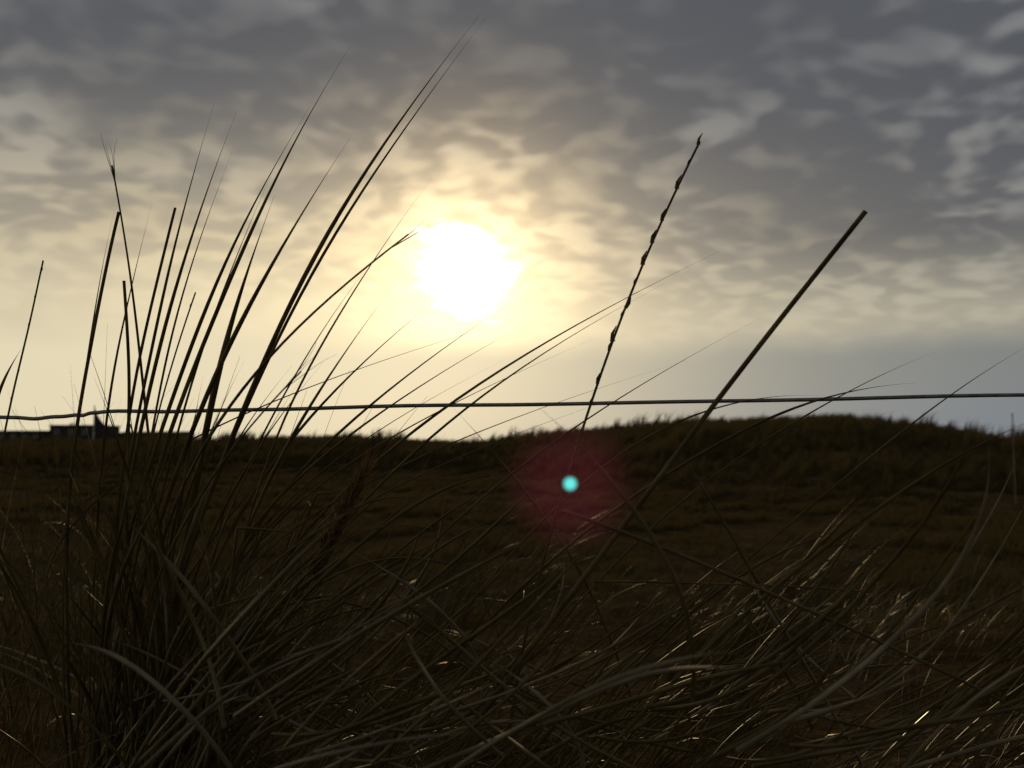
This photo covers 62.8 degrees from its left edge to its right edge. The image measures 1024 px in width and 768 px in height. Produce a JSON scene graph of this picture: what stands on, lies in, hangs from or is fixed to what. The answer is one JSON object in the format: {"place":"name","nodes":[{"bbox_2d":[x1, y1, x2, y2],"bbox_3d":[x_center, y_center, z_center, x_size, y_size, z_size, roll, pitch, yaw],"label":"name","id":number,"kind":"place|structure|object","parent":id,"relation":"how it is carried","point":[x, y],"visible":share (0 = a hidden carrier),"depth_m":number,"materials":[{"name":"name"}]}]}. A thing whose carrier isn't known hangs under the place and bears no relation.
{"place":"outdoors","nodes":[
{"label":"outdoors","id":0,"kind":"place"},
{"bbox_2d":[0,405,193,442],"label":"building","id":1,"kind":"structure","parent":0,"point":[63,431],"depth_m":191.41,"materials":[{"name":"black"}]},
{"bbox_2d":[256,445,378,767],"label":"marram panicle","id":2,"kind":"object","parent":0,"point":[355,489],"visible":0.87,"depth_m":0.76,"materials":[{"name":"brown plant"}]},
{"bbox_2d":[0,429,1023,767],"bbox_3d":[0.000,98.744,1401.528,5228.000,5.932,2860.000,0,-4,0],"label":"dune terrain","id":3,"kind":"structure","parent":0,"point":[940,651],"depth_m":2.24,"materials":[{"name":"brown sand"}]},
{"bbox_2d":[0,12,1023,767],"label":"grass blades","id":4,"kind":"object","parent":3,"relation":"on","point":[174,726],"visible":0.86,"depth_m":0.77,"materials":[{"name":"plant"}]},
{"bbox_2d":[0,344,1023,767],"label":"marram tussocks","id":5,"kind":"object","parent":3,"relation":"on","point":[450,606],"visible":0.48,"depth_m":1.28,"materials":[{"name":"plant"}]},
{"bbox_2d":[0,454,1023,626],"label":"slack tufts","id":6,"kind":"object","parent":3,"relation":"on","point":[993,532],"visible":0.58,"depth_m":23.99,"materials":[{"name":"plant"}]},
{"bbox_2d":[0,456,1023,630],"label":"slack herbs","id":7,"kind":"object","parent":3,"relation":"on","point":[679,533],"visible":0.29,"depth_m":20.62,"materials":[{"name":"plant"}]},
{"bbox_2d":[0,411,1023,492],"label":"hill","id":8,"kind":"structure","parent":3,"relation":"on","point":[813,427],"depth_m":43.29,"materials":[{"name":"plant"}]},
{"bbox_2d":[0,443,1023,767],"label":"grass blades","id":9,"kind":"object","parent":3,"relation":"on","point":[628,677],"visible":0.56,"depth_m":0.70,"materials":[{"name":"plant"}]},
{"bbox_2d":[0,133,1023,767],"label":"grass stalks","id":10,"kind":"object","parent":3,"relation":"on","point":[618,531],"visible":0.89,"depth_m":0.73,"materials":[{"name":"brown plant"}]},
{"bbox_2d":[0,544,1023,767],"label":"dead marram leaves","id":11,"kind":"object","parent":3,"relation":"on","point":[876,634],"visible":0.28,"depth_m":1.75,"materials":[{"name":"brown plant"}]},
{"bbox_2d":[4,410,1023,465],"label":"grass tufts","id":12,"kind":"object","parent":3,"relation":"on","point":[704,428],"visible":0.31,"depth_m":49.64,"materials":[{"name":"plant"}]},
{"bbox_2d":[1011,413,1015,504],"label":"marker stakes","id":13,"kind":"object","parent":3,"relation":"on","point":[1013,458],"visible":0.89,"depth_m":25.66,"materials":[{"name":"brown wood"}]},
{"bbox_2d":[0,393,1023,420],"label":"fence wire and posts","id":14,"kind":"object","parent":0,"point":[550,403],"visible":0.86,"depth_m":0.92,"materials":[{"name":"black metal"}]},
{"bbox_2d":[0,0,1023,441],"label":"sky","id":15,"kind":"structure","parent":0,"point":[553,148],"materials":[{"name":"grey"}]}
]}

